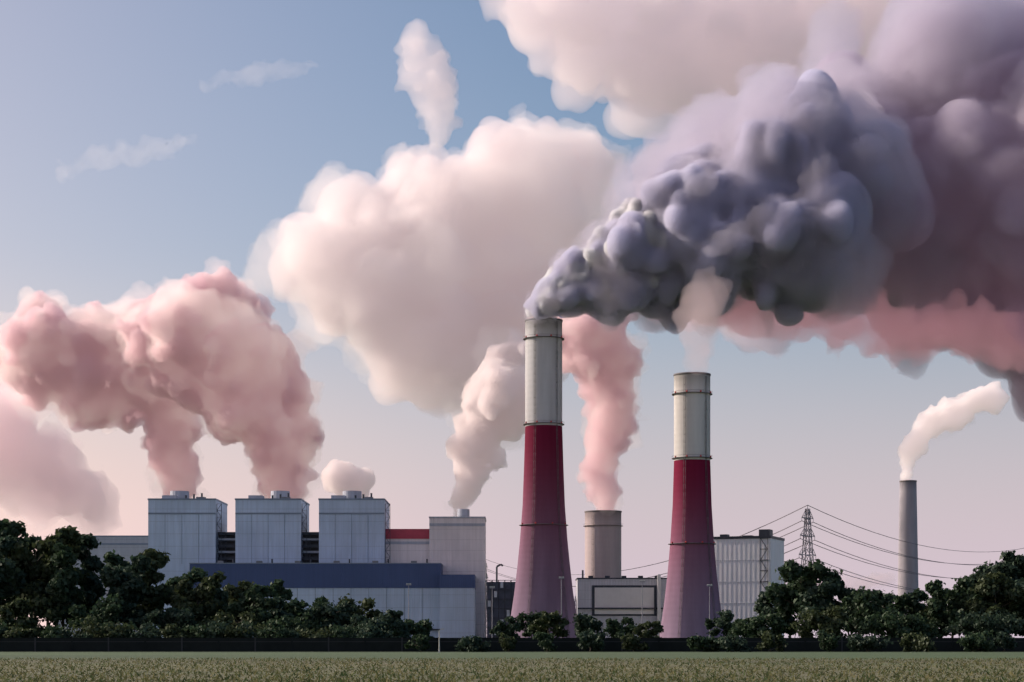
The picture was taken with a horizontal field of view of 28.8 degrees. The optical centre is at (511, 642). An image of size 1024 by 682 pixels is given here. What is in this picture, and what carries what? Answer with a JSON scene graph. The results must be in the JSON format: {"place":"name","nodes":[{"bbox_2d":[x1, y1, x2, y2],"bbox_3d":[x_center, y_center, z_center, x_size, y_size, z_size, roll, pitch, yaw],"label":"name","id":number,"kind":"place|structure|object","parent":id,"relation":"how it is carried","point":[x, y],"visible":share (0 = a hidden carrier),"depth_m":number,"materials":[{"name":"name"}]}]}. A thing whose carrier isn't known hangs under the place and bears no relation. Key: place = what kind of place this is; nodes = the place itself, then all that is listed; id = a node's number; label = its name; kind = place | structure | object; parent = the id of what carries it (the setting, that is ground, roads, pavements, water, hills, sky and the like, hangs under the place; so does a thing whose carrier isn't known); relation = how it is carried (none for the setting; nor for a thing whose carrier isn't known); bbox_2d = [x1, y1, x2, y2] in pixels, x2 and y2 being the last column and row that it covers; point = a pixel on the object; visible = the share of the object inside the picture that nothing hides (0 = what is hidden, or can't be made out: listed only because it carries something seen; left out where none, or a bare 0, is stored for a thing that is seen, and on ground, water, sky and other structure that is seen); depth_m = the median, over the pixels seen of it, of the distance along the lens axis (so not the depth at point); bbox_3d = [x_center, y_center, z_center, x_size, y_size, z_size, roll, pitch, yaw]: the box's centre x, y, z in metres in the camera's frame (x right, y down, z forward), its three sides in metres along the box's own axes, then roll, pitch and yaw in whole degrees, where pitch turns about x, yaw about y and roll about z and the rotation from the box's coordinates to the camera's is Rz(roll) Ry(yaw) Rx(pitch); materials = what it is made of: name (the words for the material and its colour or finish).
{"place":"outdoors","nodes":[
{"label":"outdoors","id":0,"kind":"place"},
{"bbox_2d":[0,652,1023,681],"bbox_3d":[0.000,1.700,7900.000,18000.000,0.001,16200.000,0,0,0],"label":"ground","id":1,"kind":"structure","parent":0,"point":[115,656],"depth_m":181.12,"materials":[{"name":"green plant"}]},
{"bbox_2d":[0,621,9,637],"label":"hedge shrub","id":2,"kind":"object","parent":1,"relation":"on","point":[3,624],"visible":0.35,"depth_m":387.32,"materials":[{"name":"green plant"}]},
{"bbox_2d":[0,624,22,637],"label":"hedge shrub","id":3,"kind":"object","parent":1,"relation":"on","point":[2,630],"visible":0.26,"depth_m":384.29,"materials":[{"name":"green plant"}]},
{"bbox_2d":[0,535,26,607],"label":"tree","id":4,"kind":"object","parent":1,"relation":"on","point":[11,584],"visible":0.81,"depth_m":411.80,"materials":[{"name":"green plant"}]},
{"bbox_2d":[0,518,32,609],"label":"tree","id":5,"kind":"object","parent":1,"relation":"on","point":[8,527],"visible":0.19,"depth_m":429.14,"materials":[{"name":"green plant"}]},
{"bbox_2d":[0,624,39,638],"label":"hedge shrub","id":6,"kind":"object","parent":1,"relation":"on","point":[13,632],"visible":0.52,"depth_m":384.67,"materials":[{"name":"green plant"}]},
{"bbox_2d":[5,533,41,612],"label":"tree","id":7,"kind":"object","parent":1,"relation":"on","point":[29,539],"visible":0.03,"depth_m":427.68,"materials":[{"name":"green plant"}]},
{"bbox_2d":[0,594,65,637],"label":"tree","id":8,"kind":"object","parent":1,"relation":"on","point":[17,611],"visible":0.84,"depth_m":402.79,"materials":[{"name":"green plant"}]},
{"bbox_2d":[3,539,74,617],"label":"tree","id":9,"kind":"object","parent":1,"relation":"on","point":[38,571],"visible":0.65,"depth_m":417.38,"materials":[{"name":"green plant"}]},
{"bbox_2d":[37,624,68,637],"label":"hedge shrub","id":10,"kind":"object","parent":1,"relation":"on","point":[50,631],"visible":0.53,"depth_m":385.62,"materials":[{"name":"green plant"}]},
{"bbox_2d":[29,585,77,625],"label":"tree","id":11,"kind":"object","parent":1,"relation":"on","point":[47,623],"depth_m":449.56,"materials":[{"name":"green plant"}]},
{"bbox_2d":[33,525,90,626],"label":"tree","id":12,"kind":"object","parent":1,"relation":"on","point":[69,535],"visible":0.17,"depth_m":429.91,"materials":[{"name":"green plant"}]},
{"bbox_2d":[39,542,87,629],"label":"tree","id":13,"kind":"object","parent":1,"relation":"on","point":[61,588],"visible":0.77,"depth_m":408.43,"materials":[{"name":"green plant"}]},
{"bbox_2d":[56,627,93,637],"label":"hedge shrub","id":14,"kind":"object","parent":1,"relation":"on","point":[63,633],"visible":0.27,"depth_m":385.24,"materials":[{"name":"green plant"}]},
{"bbox_2d":[74,533,107,613],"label":"tree","id":15,"kind":"object","parent":1,"relation":"on","point":[94,590],"visible":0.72,"depth_m":438.65,"materials":[{"name":"green plant"}]},
{"bbox_2d":[64,593,124,635],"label":"tree","id":16,"kind":"object","parent":1,"relation":"on","point":[110,607],"visible":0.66,"depth_m":397.48,"materials":[{"name":"green plant"}]},
{"bbox_2d":[65,613,133,637],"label":"hedge shrub","id":17,"kind":"object","parent":1,"relation":"on","point":[93,627],"visible":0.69,"depth_m":385.38,"materials":[{"name":"green plant"}]},
{"bbox_2d":[102,549,131,624],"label":"tree","id":18,"kind":"object","parent":1,"relation":"on","point":[112,558],"visible":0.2,"depth_m":453.72,"materials":[{"name":"green plant"}]},
{"bbox_2d":[100,619,143,637],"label":"hedge shrub","id":19,"kind":"object","parent":1,"relation":"on","point":[115,625],"visible":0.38,"depth_m":388.88,"materials":[{"name":"green plant"}]},
{"bbox_2d":[98,554,155,624],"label":"tree","id":20,"kind":"object","parent":1,"relation":"on","point":[130,585],"visible":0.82,"depth_m":409.32,"materials":[{"name":"green plant"}]},
{"bbox_2d":[129,620,161,637],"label":"hedge shrub","id":21,"kind":"object","parent":1,"relation":"on","point":[148,630],"visible":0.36,"depth_m":385.57,"materials":[{"name":"green plant"}]},
{"bbox_2d":[135,548,176,623],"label":"tree","id":22,"kind":"object","parent":1,"relation":"on","point":[154,597],"visible":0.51,"depth_m":426.82,"materials":[{"name":"green plant"}]},
{"bbox_2d":[126,607,198,636],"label":"bush","id":23,"kind":"object","parent":1,"relation":"on","point":[181,617],"visible":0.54,"depth_m":400.65,"materials":[{"name":"green plant"}]},
{"bbox_2d":[160,623,193,637],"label":"hedge shrub","id":24,"kind":"object","parent":1,"relation":"on","point":[173,630],"visible":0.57,"depth_m":385.20,"materials":[{"name":"green plant"}]},
{"bbox_2d":[160,566,211,609],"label":"tree","id":25,"kind":"object","parent":1,"relation":"on","point":[195,575],"visible":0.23,"depth_m":444.26,"materials":[{"name":"green plant"}]},
{"bbox_2d":[181,624,208,637],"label":"hedge shrub","id":26,"kind":"object","parent":1,"relation":"on","point":[200,631],"visible":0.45,"depth_m":386.89,"materials":[{"name":"green plant"}]},
{"bbox_2d":[170,571,229,623],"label":"tree","id":27,"kind":"object","parent":1,"relation":"on","point":[186,595],"visible":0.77,"depth_m":412.92,"materials":[{"name":"green plant"}]},
{"bbox_2d":[195,588,228,613],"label":"tree","id":28,"kind":"object","parent":1,"relation":"on","point":[221,595],"visible":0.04,"depth_m":425.03,"materials":[{"name":"green plant"}]},
{"bbox_2d":[197,610,259,629],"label":"bush","id":29,"kind":"object","parent":1,"relation":"on","point":[246,616],"visible":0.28,"depth_m":398.40,"materials":[{"name":"green plant"}]},
{"bbox_2d":[205,620,256,637],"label":"hedge shrub","id":30,"kind":"object","parent":1,"relation":"on","point":[214,631],"visible":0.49,"depth_m":386.56,"materials":[{"name":"green plant"}]},
{"bbox_2d":[215,580,268,624],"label":"tree","id":31,"kind":"object","parent":1,"relation":"on","point":[233,591],"visible":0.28,"depth_m":437.16,"materials":[{"name":"green plant"}]},
{"bbox_2d":[220,623,267,637],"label":"hedge shrub","id":32,"kind":"object","parent":1,"relation":"on","point":[233,630],"visible":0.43,"depth_m":386.75,"materials":[{"name":"green plant"}]},
{"bbox_2d":[225,583,278,627],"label":"tree","id":33,"kind":"object","parent":1,"relation":"on","point":[255,599],"visible":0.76,"depth_m":408.57,"materials":[{"name":"green plant"}]},
{"bbox_2d":[239,596,292,621],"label":"tree","id":34,"kind":"object","parent":1,"relation":"on","point":[276,610],"visible":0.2,"depth_m":419.08,"materials":[{"name":"green plant"}]},
{"bbox_2d":[58,491,485,637],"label":"power station hall","id":35,"kind":"structure","parent":1,"relation":"on","point":[355,547],"depth_m":1122.00,"materials":[{"name":"metal"}]},
{"bbox_2d":[256,619,290,637],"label":"hedge shrub","id":36,"kind":"object","parent":1,"relation":"on","point":[275,629],"visible":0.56,"depth_m":384.12,"materials":[{"name":"green plant"}]},
{"bbox_2d":[269,579,292,610],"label":"tree","id":37,"kind":"object","parent":1,"relation":"on","point":[282,591],"visible":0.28,"depth_m":449.29,"materials":[{"name":"green plant"}]},
{"bbox_2d":[284,624,306,637],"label":"hedge shrub","id":38,"kind":"object","parent":1,"relation":"on","point":[293,633],"visible":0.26,"depth_m":385.95,"materials":[{"name":"green plant"}]},
{"bbox_2d":[270,612,321,631],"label":"bush","id":39,"kind":"object","parent":1,"relation":"on","point":[303,623],"visible":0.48,"depth_m":400.99,"materials":[{"name":"green plant"}]},
{"bbox_2d":[284,596,328,620],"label":"tree","id":40,"kind":"object","parent":1,"relation":"on","point":[295,606],"visible":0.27,"depth_m":433.97,"materials":[{"name":"green plant"}]},
{"bbox_2d":[296,627,333,637],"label":"hedge shrub","id":41,"kind":"object","parent":1,"relation":"on","point":[320,633],"visible":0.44,"depth_m":387.02,"materials":[{"name":"green plant"}]},
{"bbox_2d":[307,600,356,631],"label":"tree","id":42,"kind":"object","parent":1,"relation":"on","point":[337,615],"visible":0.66,"depth_m":408.87,"materials":[{"name":"green plant"}]},
{"bbox_2d":[328,624,358,637],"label":"hedge shrub","id":43,"kind":"object","parent":1,"relation":"on","point":[337,632],"visible":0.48,"depth_m":387.37,"materials":[{"name":"green plant"}]},
{"bbox_2d":[336,593,384,623],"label":"tree","id":44,"kind":"object","parent":1,"relation":"on","point":[366,606],"visible":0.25,"depth_m":443.80,"materials":[{"name":"green plant"}]},
{"bbox_2d":[341,614,387,629],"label":"bush","id":45,"kind":"object","parent":1,"relation":"on","point":[378,623],"visible":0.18,"depth_m":398.35,"materials":[{"name":"green plant"}]},
{"bbox_2d":[351,618,400,637],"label":"hedge shrub","id":46,"kind":"object","parent":1,"relation":"on","point":[366,629],"visible":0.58,"depth_m":388.88,"materials":[{"name":"green plant"}]},
{"bbox_2d":[374,608,410,637],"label":"tree","id":47,"kind":"object","parent":1,"relation":"on","point":[396,624],"visible":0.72,"depth_m":427.55,"materials":[{"name":"green plant"}]},
{"bbox_2d":[404,634,430,651],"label":"bush","id":48,"kind":"object","parent":1,"relation":"on","point":[422,642],"visible":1,"depth_m":373.01,"materials":[{"name":"green plant"}]},
{"bbox_2d":[404,619,434,637],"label":"tree","id":49,"kind":"object","parent":1,"relation":"on","point":[424,627],"visible":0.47,"depth_m":438.69,"materials":[{"name":"green plant"}]},
{"bbox_2d":[455,635,490,651],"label":"bush","id":50,"kind":"object","parent":1,"relation":"on","point":[466,642],"visible":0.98,"depth_m":370.49,"materials":[{"name":"green plant"}]},
{"bbox_2d":[107,577,861,637],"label":"floodlight masts","id":51,"kind":"object","parent":1,"relation":"on","point":[642,581],"visible":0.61,"depth_m":939.83,"materials":[{"name":"grey metal"}]},
{"bbox_2d":[486,563,487,632],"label":"pole","id":52,"kind":"object","parent":1,"relation":"on","point":[486,593],"visible":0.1,"depth_m":1738.45,"materials":[{"name":"grey metal"}]},
{"bbox_2d":[485,564,515,637],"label":"industrial building","id":53,"kind":"structure","parent":1,"relation":"on","point":[503,594],"depth_m":1089.00,"materials":[{"name":"grey metal"}]},
{"bbox_2d":[489,616,520,637],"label":"tree","id":54,"kind":"object","parent":1,"relation":"on","point":[511,627],"visible":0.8,"depth_m":558.87,"materials":[{"name":"green plant"}]},
{"bbox_2d":[499,632,516,651],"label":"bush","id":55,"kind":"object","parent":1,"relation":"on","point":[507,642],"visible":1,"depth_m":371.51,"materials":[{"name":"green plant"}]},
{"bbox_2d":[0,637,1023,651],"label":"boundary fence","id":56,"kind":"object","parent":1,"relation":"on","point":[254,644],"visible":0.68,"depth_m":380.00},
{"bbox_2d":[515,610,544,637],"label":"tree","id":57,"kind":"object","parent":1,"relation":"on","point":[527,618],"visible":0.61,"depth_m":598.58,"materials":[{"name":"green plant"}]},
{"bbox_2d":[511,317,576,637],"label":"chimney","id":58,"kind":"object","parent":1,"relation":"on","point":[543,565],"visible":0.98,"depth_m":1009.76,"materials":[{"name":"red concrete"}]},
{"bbox_2d":[532,631,557,651],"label":"bush","id":59,"kind":"object","parent":1,"relation":"on","point":[546,641],"visible":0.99,"depth_m":373.00,"materials":[{"name":"green plant"}]},
{"bbox_2d":[528,610,569,637],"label":"tree","id":60,"kind":"object","parent":1,"relation":"on","point":[556,622],"visible":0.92,"depth_m":588.73,"materials":[{"name":"green plant"}]},
{"bbox_2d":[572,613,607,637],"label":"tree","id":61,"kind":"object","parent":1,"relation":"on","point":[586,623],"visible":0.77,"depth_m":608.05,"materials":[{"name":"green plant"}]},
{"bbox_2d":[576,630,606,651],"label":"bush","id":62,"kind":"object","parent":1,"relation":"on","point":[588,640],"visible":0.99,"depth_m":373.74,"materials":[{"name":"green plant"}]},
{"bbox_2d":[583,510,621,577],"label":"chimney","id":63,"kind":"object","parent":1,"relation":"on","point":[602,543],"visible":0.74,"depth_m":1152.77,"materials":[{"name":"grey concrete"}]},
{"bbox_2d":[603,617,636,637],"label":"tree","id":64,"kind":"object","parent":1,"relation":"on","point":[614,629],"visible":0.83,"depth_m":599.16,"materials":[{"name":"green plant"}]},
{"bbox_2d":[575,570,666,637],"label":"switchgear building","id":65,"kind":"structure","parent":1,"relation":"on","point":[602,600],"depth_m":1074.65,"materials":[{"name":"metal"}]},
{"bbox_2d":[620,632,649,651],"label":"bush","id":66,"kind":"object","parent":1,"relation":"on","point":[631,641],"visible":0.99,"depth_m":373.96,"materials":[{"name":"green plant"}]},
{"bbox_2d":[632,621,663,637],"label":"tree","id":67,"kind":"object","parent":1,"relation":"on","point":[655,630],"visible":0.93,"depth_m":589.10,"materials":[{"name":"green plant"}]},
{"bbox_2d":[660,372,722,637],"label":"chimney","id":68,"kind":"object","parent":1,"relation":"on","point":[692,573],"visible":0.93,"depth_m":957.91,"materials":[{"name":"red concrete"}]},
{"bbox_2d":[687,633,719,651],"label":"bush","id":69,"kind":"object","parent":1,"relation":"on","point":[695,642],"visible":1,"depth_m":370.78,"materials":[{"name":"green plant"}]},
{"bbox_2d":[704,609,734,636],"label":"tree","id":70,"kind":"object","parent":1,"relation":"on","point":[724,620],"visible":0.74,"depth_m":599.01,"materials":[{"name":"green plant"}]},
{"bbox_2d":[709,634,752,651],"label":"bush","id":71,"kind":"object","parent":1,"relation":"on","point":[732,643],"visible":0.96,"depth_m":368.69,"materials":[{"name":"green plant"}]},
{"bbox_2d":[728,618,751,637],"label":"tree","id":72,"kind":"object","parent":1,"relation":"on","point":[736,629],"visible":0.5,"depth_m":577.28,"materials":[{"name":"green plant"}]},
{"bbox_2d":[714,529,784,636],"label":"industrial building","id":73,"kind":"structure","parent":1,"relation":"on","point":[746,565],"depth_m":1001.26,"materials":[{"name":"metal"}]},
{"bbox_2d":[741,611,788,637],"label":"tree","id":74,"kind":"object","parent":1,"relation":"on","point":[757,627],"visible":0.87,"depth_m":403.79,"materials":[{"name":"green plant"}]},
{"bbox_2d":[756,630,788,651],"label":"bush","id":75,"kind":"object","parent":1,"relation":"on","point":[767,642],"visible":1,"depth_m":371.80,"materials":[{"name":"green plant"}]},
{"bbox_2d":[753,584,799,637],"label":"tree","id":76,"kind":"object","parent":1,"relation":"on","point":[763,606],"visible":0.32,"depth_m":450.35,"materials":[{"name":"green plant"}]},
{"bbox_2d":[765,559,844,636],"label":"tree","id":77,"kind":"object","parent":1,"relation":"on","point":[787,601],"visible":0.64,"depth_m":428.18,"materials":[{"name":"green plant"}]},
{"bbox_2d":[794,505,817,637],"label":"pylon","id":78,"kind":"object","parent":1,"relation":"on","point":[804,549],"visible":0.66,"depth_m":1059.39,"materials":[{"name":"grey metal"}]},
{"bbox_2d":[486,505,814,599],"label":"power lines","id":79,"kind":"object","parent":78,"relation":"hanging from","point":[668,560],"visible":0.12,"depth_m":1117.79,"materials":[{"name":"metal"}]},
{"bbox_2d":[800,505,1022,590],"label":"power lines","id":80,"kind":"object","parent":78,"relation":"attached to","point":[881,550],"visible":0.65,"depth_m":1160.43,"materials":[{"name":"metal"}]},
{"bbox_2d":[788,602,850,637],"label":"bush","id":81,"kind":"object","parent":1,"relation":"on","point":[831,621],"visible":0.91,"depth_m":399.89,"materials":[{"name":"green plant"}]},
{"bbox_2d":[797,573,855,621],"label":"tree","id":82,"kind":"object","parent":1,"relation":"on","point":[824,590],"visible":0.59,"depth_m":423.74,"materials":[{"name":"green plant"}]},
{"bbox_2d":[816,630,840,651],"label":"bush","id":83,"kind":"object","parent":1,"relation":"on","point":[828,642],"visible":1,"depth_m":370.96,"materials":[{"name":"green plant"}]},
{"bbox_2d":[839,586,888,637],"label":"tree","id":84,"kind":"object","parent":1,"relation":"on","point":[859,603],"visible":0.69,"depth_m":411.02,"materials":[{"name":"green plant"}]},
{"bbox_2d":[846,634,893,651],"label":"bush","id":85,"kind":"object","parent":1,"relation":"on","point":[869,642],"visible":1,"depth_m":371.86,"materials":[{"name":"green plant"}]},
{"bbox_2d":[869,590,907,637],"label":"tree","id":86,"kind":"object","parent":1,"relation":"on","point":[889,597],"visible":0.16,"depth_m":456.28,"materials":[{"name":"green plant"}]},
{"bbox_2d":[850,606,941,637],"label":"bush","id":87,"kind":"object","parent":1,"relation":"on","point":[892,624],"visible":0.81,"depth_m":398.66,"materials":[{"name":"green plant"}]},
{"bbox_2d":[898,480,917,637],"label":"chimney","id":88,"kind":"object","parent":1,"relation":"on","point":[908,513],"visible":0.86,"depth_m":1494.08,"materials":[{"name":"grey concrete"}]},
{"bbox_2d":[886,588,929,627],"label":"tree","id":89,"kind":"object","parent":1,"relation":"on","point":[911,603],"visible":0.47,"depth_m":438.73,"materials":[{"name":"green plant"}]},
{"bbox_2d":[897,632,937,651],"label":"bush","id":90,"kind":"object","parent":1,"relation":"on","point":[921,642],"visible":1,"depth_m":368.83,"materials":[{"name":"green plant"}]},
{"bbox_2d":[919,597,950,637],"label":"tree","id":91,"kind":"object","parent":1,"relation":"on","point":[927,608],"visible":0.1,"depth_m":447.85,"materials":[{"name":"green plant"}]},
{"bbox_2d":[924,575,983,637],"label":"tree","id":92,"kind":"object","parent":1,"relation":"on","point":[949,602],"visible":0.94,"depth_m":412.86,"materials":[{"name":"green plant"}]},
{"bbox_2d":[945,573,986,627],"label":"tree","id":93,"kind":"object","parent":1,"relation":"on","point":[975,580],"visible":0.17,"depth_m":433.61,"materials":[{"name":"green plant"}]},
{"bbox_2d":[956,630,997,651],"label":"bush","id":94,"kind":"object","parent":1,"relation":"on","point":[971,641],"visible":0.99,"depth_m":372.82,"materials":[{"name":"green plant"}]},
{"bbox_2d":[938,608,1023,637],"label":"bush","id":95,"kind":"object","parent":1,"relation":"on","point":[978,623],"visible":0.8,"depth_m":399.00,"materials":[{"name":"green plant"}]},
{"bbox_2d":[963,571,1023,634],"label":"tree","id":96,"kind":"object","parent":1,"relation":"on","point":[990,586],"visible":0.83,"depth_m":409.39,"materials":[{"name":"green plant"}]},
{"bbox_2d":[973,550,1023,613],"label":"tree","id":97,"kind":"object","parent":1,"relation":"on","point":[1011,564],"visible":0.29,"depth_m":427.64,"materials":[{"name":"green plant"}]},
{"bbox_2d":[992,631,1017,651],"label":"bush","id":98,"kind":"object","parent":1,"relation":"on","point":[1004,640],"visible":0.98,"depth_m":372.13,"materials":[{"name":"green plant"}]},
{"bbox_2d":[1010,577,1023,618],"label":"tree","id":99,"kind":"object","parent":1,"relation":"on","point":[1019,584],"visible":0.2,"depth_m":417.54,"materials":[{"name":"green plant"}]},
{"bbox_2d":[0,0,1023,637],"label":"sky","id":100,"kind":"structure","parent":0,"point":[306,249],"materials":[{"name":"blue"}]},
{"bbox_2d":[1014,630,1023,636],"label":"tree","id":101,"kind":"object","parent":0,"point":[1021,633],"visible":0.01,"depth_m":443.83,"materials":[{"name":"green plant"}]}
]}

